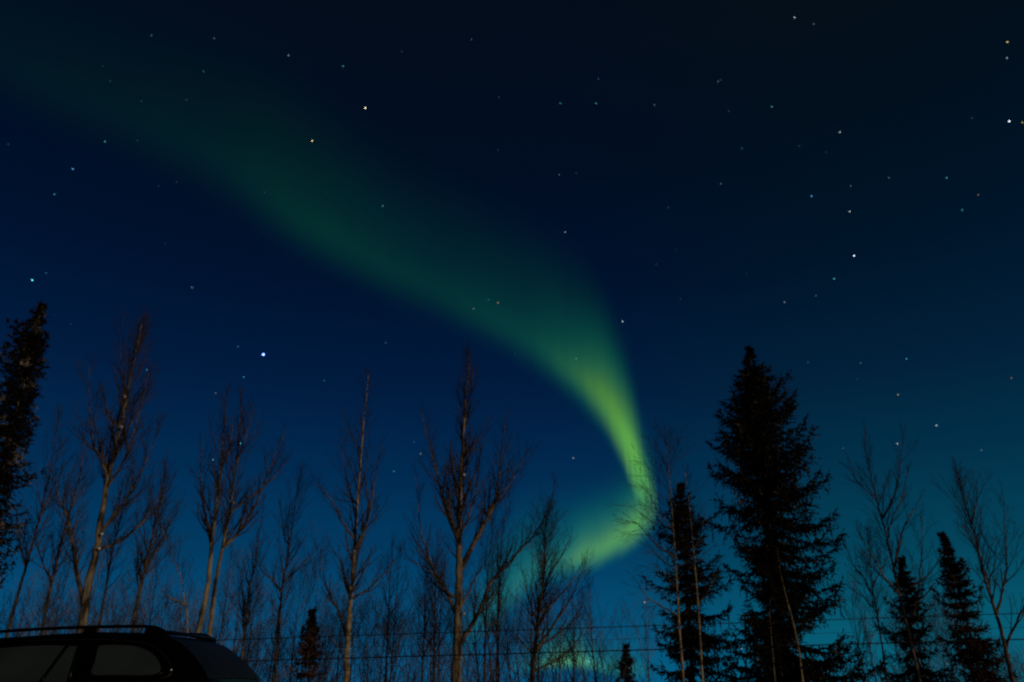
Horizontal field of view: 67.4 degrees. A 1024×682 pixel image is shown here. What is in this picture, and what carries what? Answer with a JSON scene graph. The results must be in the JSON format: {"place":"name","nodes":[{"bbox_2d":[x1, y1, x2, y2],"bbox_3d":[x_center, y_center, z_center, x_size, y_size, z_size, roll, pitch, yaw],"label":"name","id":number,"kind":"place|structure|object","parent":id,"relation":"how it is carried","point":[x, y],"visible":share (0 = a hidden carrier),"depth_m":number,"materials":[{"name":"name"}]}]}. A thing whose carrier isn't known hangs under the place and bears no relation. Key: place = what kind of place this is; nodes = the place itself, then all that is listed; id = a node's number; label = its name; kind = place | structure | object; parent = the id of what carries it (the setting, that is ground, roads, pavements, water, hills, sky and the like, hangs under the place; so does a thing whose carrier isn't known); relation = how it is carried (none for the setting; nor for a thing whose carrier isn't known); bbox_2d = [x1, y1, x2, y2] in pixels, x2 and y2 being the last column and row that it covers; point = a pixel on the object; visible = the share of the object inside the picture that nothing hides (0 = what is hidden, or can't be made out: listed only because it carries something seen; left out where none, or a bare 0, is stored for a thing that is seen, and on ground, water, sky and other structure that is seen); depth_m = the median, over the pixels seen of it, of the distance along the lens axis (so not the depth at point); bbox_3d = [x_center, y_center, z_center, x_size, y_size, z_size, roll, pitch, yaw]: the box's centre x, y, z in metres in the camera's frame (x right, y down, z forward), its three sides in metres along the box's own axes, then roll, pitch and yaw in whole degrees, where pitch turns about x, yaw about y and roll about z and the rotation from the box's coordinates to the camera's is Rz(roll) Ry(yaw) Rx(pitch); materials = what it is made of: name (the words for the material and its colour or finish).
{"place":"outdoors","nodes":[
{"label":"outdoors","id":0,"kind":"place"},
{"bbox_2d":[0,0,1023,681],"label":"sky","id":1,"kind":"structure","parent":0,"point":[402,215],"materials":[{"name":"blue"}]},
{"bbox_2d":[216,613,1023,640],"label":"power line","id":2,"kind":"object","parent":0,"point":[615,626],"visible":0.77,"depth_m":22.81,"materials":[{"name":"black metal"}]},
{"bbox_2d":[232,627,1018,650],"bbox_3d":[0.664,8.795,22.465,53.496,1.490,0.009,0,-24,0],"label":"power line","id":3,"kind":"object","parent":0,"point":[613,639],"visible":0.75,"depth_m":22.49,"materials":[{"name":"black metal"}]},
{"bbox_2d":[244,639,1023,661],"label":"power line","id":4,"kind":"object","parent":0,"point":[629,650],"visible":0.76,"depth_m":22.27,"materials":[{"name":"black metal"}]},
{"bbox_3d":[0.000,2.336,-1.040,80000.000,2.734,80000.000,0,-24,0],"label":"ground","id":5,"kind":"structure","parent":0,"visible":0},
{"bbox_2d":[0,299,50,634],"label":"spruce tree","id":6,"kind":"object","parent":5,"relation":"on","point":[30,343],"visible":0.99,"depth_m":17.81,"materials":[{"name":"dark green needles"},{"name":"dark bark"}]},
{"bbox_2d":[4,405,75,637],"bbox_3d":[-18.501,9.131,28.703,2.307,14.687,1.773,4,-24,-10],"label":"bare tree","id":7,"kind":"object","parent":5,"relation":"on","point":[41,511],"visible":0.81,"depth_m":29.86,"materials":[{"name":"brown plant"}]},
{"bbox_2d":[2,570,78,636],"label":"sapling","id":8,"kind":"object","parent":5,"relation":"on","point":[43,607],"visible":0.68,"depth_m":29.66,"materials":[{"name":"brown plant"}]},
{"bbox_2d":[25,545,79,635],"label":"sapling","id":9,"kind":"object","parent":5,"relation":"on","point":[51,598],"visible":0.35,"depth_m":35.63,"materials":[{"name":"brown plant"}]},
{"bbox_2d":[23,519,92,635],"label":"sapling","id":10,"kind":"object","parent":5,"relation":"on","point":[58,582],"visible":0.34,"depth_m":31.58,"materials":[{"name":"brown plant"}]},
{"bbox_2d":[23,421,100,634],"bbox_3d":[-18.755,9.909,30.460,2.466,14.688,1.898,0,-24,0],"label":"bare tree","id":11,"kind":"object","parent":5,"relation":"on","point":[59,550],"visible":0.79,"depth_m":31.34,"materials":[{"name":"brown plant"}]},
{"bbox_2d":[35,575,109,634],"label":"sapling","id":12,"kind":"object","parent":5,"relation":"on","point":[75,616],"visible":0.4,"depth_m":29.99,"materials":[{"name":"brown plant"}]},
{"bbox_2d":[42,511,145,632],"bbox_3d":[-15.792,11.065,27.649,4.073,10.273,3.106,0,-24,0],"label":"sapling","id":13,"kind":"object","parent":5,"relation":"on","point":[100,558],"visible":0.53,"depth_m":28.67,"materials":[{"name":"brown plant"}]},
{"bbox_2d":[46,302,178,632],"bbox_3d":[-14.794,6.734,27.534,4.770,18.074,2.986,0,-24,0],"label":"bare tree","id":14,"kind":"object","parent":5,"relation":"on","point":[118,443],"visible":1,"depth_m":28.56,"materials":[{"name":"brown plant"}]},
{"bbox_2d":[72,573,163,631],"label":"sapling","id":15,"kind":"object","parent":5,"relation":"on","point":[113,623],"visible":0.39,"depth_m":32.12,"materials":[{"name":"brown plant"}]},
{"bbox_2d":[88,546,147,631],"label":"sapling","id":16,"kind":"object","parent":5,"relation":"on","point":[110,595],"visible":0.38,"depth_m":31.48,"materials":[{"name":"brown plant"}]},
{"bbox_2d":[96,459,152,631],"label":"bare tree","id":17,"kind":"object","parent":5,"relation":"on","point":[111,553],"visible":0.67,"depth_m":30.34,"materials":[{"name":"brown plant"}]},
{"bbox_2d":[0,625,259,681],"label":"parked car","id":18,"kind":"object","parent":5,"relation":"on","point":[151,653],"visible":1,"depth_m":6.66,"materials":[{"name":"black paint"}]},
{"bbox_2d":[110,528,184,632],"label":"sapling","id":19,"kind":"object","parent":5,"relation":"on","point":[141,574],"visible":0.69,"depth_m":30.82,"materials":[{"name":"brown plant"}]},
{"bbox_2d":[116,544,186,632],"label":"sapling","id":20,"kind":"object","parent":5,"relation":"on","point":[154,589],"visible":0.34,"depth_m":36.81,"materials":[{"name":"brown plant"}]},
{"bbox_2d":[122,446,187,632],"bbox_3d":[-15.211,10.800,31.105,2.200,13.598,2.290,-18,-30,35],"label":"bare tree","id":21,"kind":"object","parent":5,"relation":"on","point":[141,559],"visible":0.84,"depth_m":32.34,"materials":[{"name":"brown plant"}]},
{"bbox_2d":[156,521,197,632],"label":"bare tree","id":22,"kind":"object","parent":5,"relation":"on","point":[182,574],"visible":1,"depth_m":26.15,"materials":[{"name":"brown plant"}]},
{"bbox_2d":[158,586,224,641],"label":"sapling","id":23,"kind":"object","parent":5,"relation":"on","point":[177,614],"visible":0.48,"depth_m":28.58,"materials":[{"name":"brown plant"}]},
{"bbox_2d":[172,571,236,643],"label":"sapling","id":24,"kind":"object","parent":5,"relation":"on","point":[205,621],"visible":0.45,"depth_m":28.50,"materials":[{"name":"brown plant"}]},
{"bbox_2d":[186,380,248,632],"bbox_3d":[-10.634,8.024,26.048,1.809,14.455,2.368,20,-31,-38],"label":"bare tree","id":25,"kind":"object","parent":5,"relation":"on","point":[216,510],"visible":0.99,"depth_m":27.10,"materials":[{"name":"brown plant"}]},
{"bbox_2d":[162,616,307,678],"bbox_3d":[-11.396,14.178,30.668,6.223,6.976,3.227,5,-24,-11],"label":"shrub","id":26,"kind":"object","parent":5,"relation":"on","point":[256,647],"visible":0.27,"depth_m":31.98,"materials":[{"name":"brown plant"}]},
{"bbox_2d":[217,544,255,667],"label":"sapling","id":27,"kind":"object","parent":5,"relation":"on","point":[239,642],"visible":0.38,"depth_m":38.66,"materials":[{"name":"brown plant"}]},
{"bbox_2d":[212,535,268,665],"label":"sapling","id":28,"kind":"object","parent":5,"relation":"on","point":[228,610],"visible":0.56,"depth_m":30.82,"materials":[{"name":"brown plant"}]},
{"bbox_2d":[202,582,279,671],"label":"sapling","id":29,"kind":"object","parent":5,"relation":"on","point":[260,633],"visible":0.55,"depth_m":32.66,"materials":[{"name":"brown plant"}]},
{"bbox_2d":[222,501,272,658],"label":"bare tree","id":30,"kind":"object","parent":5,"relation":"on","point":[246,606],"visible":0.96,"depth_m":29.66,"materials":[{"name":"brown plant"}]},
{"bbox_2d":[207,386,293,636],"bbox_3d":[-9.522,8.226,26.327,2.947,14.317,2.274,0,-24,0],"label":"bare tree","id":31,"kind":"object","parent":5,"relation":"on","point":[228,541],"visible":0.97,"depth_m":27.50,"materials":[{"name":"brown plant"}]},
{"bbox_2d":[223,624,295,681],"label":"shrub","id":32,"kind":"object","parent":5,"relation":"on","point":[258,657],"visible":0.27,"depth_m":30.18,"materials":[{"name":"brown plant"}]},
{"bbox_2d":[236,575,288,675],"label":"sapling","id":33,"kind":"object","parent":5,"relation":"on","point":[264,623],"visible":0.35,"depth_m":38.52,"materials":[{"name":"brown plant"}]},
{"bbox_2d":[212,613,328,681],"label":"shrub","id":34,"kind":"object","parent":5,"relation":"on","point":[286,672],"visible":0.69,"depth_m":27.31,"materials":[{"name":"brown plant"}]},
{"bbox_2d":[259,533,302,680],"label":"sapling","id":35,"kind":"object","parent":5,"relation":"on","point":[296,576],"visible":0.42,"depth_m":40.79,"materials":[{"name":"brown plant"}]},
{"bbox_2d":[258,555,306,679],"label":"sapling","id":36,"kind":"object","parent":5,"relation":"on","point":[271,632],"visible":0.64,"depth_m":36.43,"materials":[{"name":"brown plant"}]},
{"bbox_2d":[252,460,318,681],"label":"bare tree","id":37,"kind":"object","parent":5,"relation":"on","point":[283,577],"visible":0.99,"depth_m":28.14,"materials":[{"name":"brown plant"}]},
{"bbox_2d":[265,552,313,681],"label":"sapling","id":38,"kind":"object","parent":5,"relation":"on","point":[295,609],"visible":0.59,"depth_m":40.77,"materials":[{"name":"brown plant"}]},
{"bbox_2d":[256,601,357,681],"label":"shrub","id":39,"kind":"object","parent":5,"relation":"on","point":[286,641],"visible":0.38,"depth_m":32.01,"materials":[{"name":"brown plant"}]},
{"bbox_2d":[272,539,342,681],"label":"sapling","id":40,"kind":"object","parent":5,"relation":"on","point":[313,573],"visible":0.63,"depth_m":32.50,"materials":[{"name":"brown plant"}]},
{"bbox_2d":[266,524,350,681],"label":"sapling","id":41,"kind":"object","parent":5,"relation":"on","point":[325,604],"visible":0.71,"depth_m":30.59,"materials":[{"name":"brown plant"}]},
{"bbox_2d":[293,606,329,681],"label":"spruce tree","id":42,"kind":"object","parent":5,"relation":"on","point":[309,622],"visible":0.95,"depth_m":27.74,"materials":[{"name":"green plant"}]},
{"bbox_2d":[268,603,362,681],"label":"shrub","id":43,"kind":"object","parent":5,"relation":"on","point":[335,680],"visible":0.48,"depth_m":30.67,"materials":[{"name":"brown plant"}]},
{"bbox_2d":[267,611,391,681],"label":"shrub","id":44,"kind":"object","parent":5,"relation":"on","point":[323,679],"visible":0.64,"depth_m":28.23,"materials":[{"name":"brown plant"}]},
{"bbox_2d":[299,603,359,681],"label":"sapling","id":45,"kind":"object","parent":5,"relation":"on","point":[328,628],"visible":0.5,"depth_m":29.95,"materials":[{"name":"brown plant"}]},
{"bbox_2d":[323,566,377,681],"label":"sapling","id":46,"kind":"object","parent":5,"relation":"on","point":[353,637],"visible":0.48,"depth_m":33.79,"materials":[{"name":"brown plant"}]},
{"bbox_2d":[327,544,381,680],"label":"sapling","id":47,"kind":"object","parent":5,"relation":"on","point":[346,609],"visible":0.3,"depth_m":36.16,"materials":[{"name":"brown plant"}]},
{"bbox_2d":[305,362,407,681],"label":"bare tree","id":48,"kind":"object","parent":5,"relation":"on","point":[357,546],"visible":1,"depth_m":26.46,"materials":[{"name":"brown plant"}]},
{"bbox_2d":[329,580,385,681],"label":"sapling","id":49,"kind":"object","parent":5,"relation":"on","point":[360,622],"visible":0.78,"depth_m":28.50,"materials":[{"name":"brown plant"}]},
{"bbox_2d":[334,574,400,681],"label":"sapling","id":50,"kind":"object","parent":5,"relation":"on","point":[354,614],"visible":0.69,"depth_m":29.85,"materials":[{"name":"brown plant"}]},
{"bbox_2d":[318,610,420,681],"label":"shrub","id":51,"kind":"object","parent":5,"relation":"on","point":[374,679],"visible":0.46,"depth_m":32.44,"materials":[{"name":"brown plant"}]},
{"bbox_2d":[375,532,406,681],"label":"bare tree","id":52,"kind":"object","parent":5,"relation":"on","point":[387,615],"visible":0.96,"depth_m":28.28,"materials":[{"name":"brown plant"}]},
{"bbox_2d":[350,623,431,681],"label":"shrub","id":53,"kind":"object","parent":5,"relation":"on","point":[413,672],"visible":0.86,"depth_m":27.89,"materials":[{"name":"brown plant"}]},
{"bbox_2d":[368,537,422,681],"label":"sapling","id":54,"kind":"object","parent":5,"relation":"on","point":[398,565],"visible":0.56,"depth_m":34.15,"materials":[{"name":"brown plant"}]},
{"bbox_2d":[367,579,439,681],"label":"sapling","id":55,"kind":"object","parent":5,"relation":"on","point":[403,627],"visible":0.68,"depth_m":31.81,"materials":[{"name":"brown plant"}]},
{"bbox_2d":[394,604,428,681],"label":"sapling","id":56,"kind":"object","parent":5,"relation":"on","point":[410,647],"visible":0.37,"depth_m":38.97,"materials":[{"name":"brown plant"}]},
{"bbox_2d":[404,555,441,681],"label":"bare tree","id":57,"kind":"object","parent":5,"relation":"on","point":[424,630],"visible":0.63,"depth_m":29.14,"materials":[{"name":"brown plant"}]},
{"bbox_2d":[395,551,453,681],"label":"sapling","id":58,"kind":"object","parent":5,"relation":"on","point":[419,616],"visible":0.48,"depth_m":34.78,"materials":[{"name":"brown plant"}]},
{"bbox_2d":[378,619,471,681],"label":"shrub","id":59,"kind":"object","parent":5,"relation":"on","point":[419,662],"visible":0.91,"depth_m":27.34,"materials":[{"name":"brown plant"}]},
{"bbox_2d":[406,560,452,681],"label":"sapling","id":60,"kind":"object","parent":5,"relation":"on","point":[429,622],"visible":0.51,"depth_m":32.19,"materials":[{"name":"brown plant"}]},
{"bbox_2d":[417,526,451,681],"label":"bare tree","id":61,"kind":"object","parent":5,"relation":"on","point":[434,615],"visible":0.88,"depth_m":28.26,"materials":[{"name":"brown plant"}]},
{"bbox_2d":[410,535,480,679],"bbox_3d":[-3.097,13.281,32.611,2.566,10.294,3.655,-13,-27,27],"label":"sapling","id":62,"kind":"object","parent":5,"relation":"on","point":[438,640],"visible":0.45,"depth_m":33.29,"materials":[{"name":"brown plant"}]},
{"bbox_2d":[421,541,493,681],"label":"sapling","id":63,"kind":"object","parent":5,"relation":"on","point":[464,610],"visible":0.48,"depth_m":29.52,"materials":[{"name":"brown plant"}]},
{"bbox_2d":[409,632,510,681],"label":"shrub","id":64,"kind":"object","parent":5,"relation":"on","point":[446,664],"visible":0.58,"depth_m":28.68,"materials":[{"name":"brown plant"}]},
{"bbox_2d":[439,580,496,681],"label":"sapling","id":65,"kind":"object","parent":5,"relation":"on","point":[475,652],"visible":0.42,"depth_m":37.96,"materials":[{"name":"brown plant"}]},
{"bbox_2d":[389,341,559,681],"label":"bare tree","id":66,"kind":"object","parent":5,"relation":"on","point":[458,604],"visible":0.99,"depth_m":26.26,"materials":[{"name":"brown plant"}]},
{"bbox_2d":[443,628,522,681],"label":"shrub","id":67,"kind":"object","parent":5,"relation":"on","point":[472,675],"visible":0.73,"depth_m":27.35,"materials":[{"name":"brown plant"}]},
{"bbox_2d":[471,490,509,681],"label":"bare tree","id":68,"kind":"object","parent":5,"relation":"on","point":[485,622],"visible":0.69,"depth_m":28.01,"materials":[{"name":"brown plant"}]},
{"bbox_2d":[463,582,524,681],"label":"sapling","id":69,"kind":"object","parent":5,"relation":"on","point":[507,628],"visible":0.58,"depth_m":31.82,"materials":[{"name":"brown plant"}]},
{"bbox_2d":[467,576,529,681],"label":"sapling","id":70,"kind":"object","parent":5,"relation":"on","point":[491,635],"visible":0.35,"depth_m":37.81,"materials":[{"name":"brown plant"}]},
{"bbox_2d":[448,618,554,681],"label":"shrub","id":71,"kind":"object","parent":5,"relation":"on","point":[495,664],"visible":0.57,"depth_m":29.48,"materials":[{"name":"brown plant"}]},
{"bbox_2d":[479,482,526,681],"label":"bare tree","id":72,"kind":"object","parent":5,"relation":"on","point":[496,634],"visible":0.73,"depth_m":28.81,"materials":[{"name":"brown plant"}]},
{"bbox_2d":[481,592,526,681],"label":"sapling","id":73,"kind":"object","parent":5,"relation":"on","point":[505,643],"visible":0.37,"depth_m":36.80,"materials":[{"name":"brown plant"}]},
{"bbox_2d":[449,603,573,681],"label":"shrub","id":74,"kind":"object","parent":5,"relation":"on","point":[540,649],"visible":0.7,"depth_m":28.34,"materials":[{"name":"brown plant"}]},
{"bbox_2d":[491,587,546,681],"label":"sapling","id":75,"kind":"object","parent":5,"relation":"on","point":[517,673],"visible":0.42,"depth_m":36.32,"materials":[{"name":"brown plant"}]},
{"bbox_2d":[501,524,566,681],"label":"sapling","id":76,"kind":"object","parent":5,"relation":"on","point":[530,600],"visible":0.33,"depth_m":35.74,"materials":[{"name":"brown plant"}]},
{"bbox_2d":[514,590,567,681],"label":"sapling","id":77,"kind":"object","parent":5,"relation":"on","point":[532,637],"visible":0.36,"depth_m":33.90,"materials":[{"name":"brown plant"}]},
{"bbox_2d":[503,483,599,681],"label":"bare tree","id":78,"kind":"object","parent":5,"relation":"on","point":[544,580],"visible":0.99,"depth_m":24.73,"materials":[{"name":"brown plant"}]},
{"bbox_2d":[503,609,609,681],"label":"shrub","id":79,"kind":"object","parent":5,"relation":"on","point":[564,657],"visible":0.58,"depth_m":33.10,"materials":[{"name":"brown plant"}]},
{"bbox_2d":[542,584,576,681],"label":"sapling","id":80,"kind":"object","parent":5,"relation":"on","point":[558,638],"visible":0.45,"depth_m":37.73,"materials":[{"name":"brown plant"}]},
{"bbox_2d":[550,559,589,681],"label":"sapling","id":81,"kind":"object","parent":5,"relation":"on","point":[574,661],"visible":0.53,"depth_m":39.48,"materials":[{"name":"brown plant"}]},
{"bbox_2d":[570,574,615,681],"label":"sapling","id":82,"kind":"object","parent":5,"relation":"on","point":[589,643],"visible":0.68,"depth_m":34.85,"materials":[{"name":"brown plant"}]},
{"bbox_2d":[550,624,640,681],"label":"shrub","id":83,"kind":"object","parent":5,"relation":"on","point":[572,658],"visible":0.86,"depth_m":31.22,"materials":[{"name":"brown plant"}]},
{"bbox_2d":[538,587,658,681],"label":"shrub","id":84,"kind":"object","parent":5,"relation":"on","point":[601,660],"visible":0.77,"depth_m":31.60,"materials":[{"name":"brown plant"}]},
{"bbox_2d":[597,600,644,680],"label":"sapling","id":85,"kind":"object","parent":5,"relation":"on","point":[614,629],"visible":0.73,"depth_m":35.58,"materials":[{"name":"brown plant"}]},
{"bbox_2d":[614,643,635,681],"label":"spruce tree","id":86,"kind":"object","parent":5,"relation":"on","point":[627,678],"visible":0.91,"depth_m":31.22,"materials":[{"name":"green plant"}]},
{"bbox_2d":[616,593,665,681],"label":"sapling","id":87,"kind":"object","parent":5,"relation":"on","point":[645,640],"visible":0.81,"depth_m":36.20,"materials":[{"name":"brown plant"}]},
{"bbox_2d":[607,417,741,681],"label":"bare tree","id":88,"kind":"object","parent":5,"relation":"on","point":[675,579],"visible":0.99,"depth_m":25.00,"materials":[{"name":"brown plant"}]},
{"bbox_2d":[678,461,718,681],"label":"bare tree","id":89,"kind":"object","parent":5,"relation":"on","point":[696,545],"visible":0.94,"depth_m":24.57,"materials":[{"name":"brown plant"}]},
{"bbox_2d":[636,482,761,681],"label":"spruce tree","id":90,"kind":"object","parent":5,"relation":"on","point":[689,633],"visible":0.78,"depth_m":26.32,"materials":[{"name":"green plant"}]},
{"bbox_2d":[765,542,803,681],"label":"bare tree","id":91,"kind":"object","parent":5,"relation":"on","point":[788,607],"visible":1,"depth_m":23.78,"materials":[{"name":"brown plant"}]},
{"bbox_2d":[696,343,888,681],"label":"spruce tree","id":92,"kind":"object","parent":5,"relation":"on","point":[755,427],"visible":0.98,"depth_m":25.97,"materials":[{"name":"green plant"}]},
{"bbox_2d":[838,584,873,681],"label":"sapling","id":93,"kind":"object","parent":5,"relation":"on","point":[864,635],"visible":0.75,"depth_m":31.25,"materials":[{"name":"brown plant"}]},
{"bbox_2d":[835,570,888,681],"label":"sapling","id":94,"kind":"object","parent":5,"relation":"on","point":[867,628],"visible":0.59,"depth_m":33.53,"materials":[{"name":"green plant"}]},
{"bbox_2d":[837,516,905,681],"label":"bare tree","id":95,"kind":"object","parent":5,"relation":"on","point":[874,599],"visible":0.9,"depth_m":25.57,"materials":[{"name":"brown plant"}]},
{"bbox_2d":[837,417,953,681],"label":"bare tree","id":96,"kind":"object","parent":5,"relation":"on","point":[909,625],"visible":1,"depth_m":24.98,"materials":[{"name":"brown plant"}]},
{"bbox_2d":[871,554,962,681],"bbox_3d":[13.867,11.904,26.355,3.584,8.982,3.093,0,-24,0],"label":"spruce tree","id":97,"kind":"object","parent":5,"relation":"on","point":[903,582],"visible":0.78,"depth_m":26.91,"materials":[{"name":"green plant"}]},
{"bbox_2d":[916,591,966,681],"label":"sapling","id":98,"kind":"object","parent":5,"relation":"on","point":[942,635],"visible":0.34,"depth_m":33.04,"materials":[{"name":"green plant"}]},
{"bbox_2d":[926,531,1022,681],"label":"spruce tree","id":99,"kind":"object","parent":5,"relation":"on","point":[971,654],"visible":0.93,"depth_m":25.75,"materials":[{"name":"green plant"}]},
{"bbox_2d":[931,457,1023,681],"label":"bare tree","id":100,"kind":"object","parent":5,"relation":"on","point":[1005,643],"visible":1,"depth_m":23.42,"materials":[{"name":"brown plant"}]},
{"bbox_2d":[936,637,1023,681],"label":"shrub","id":101,"kind":"object","parent":5,"relation":"on","point":[1017,665],"visible":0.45,"depth_m":28.72,"materials":[{"name":"brown plant"}]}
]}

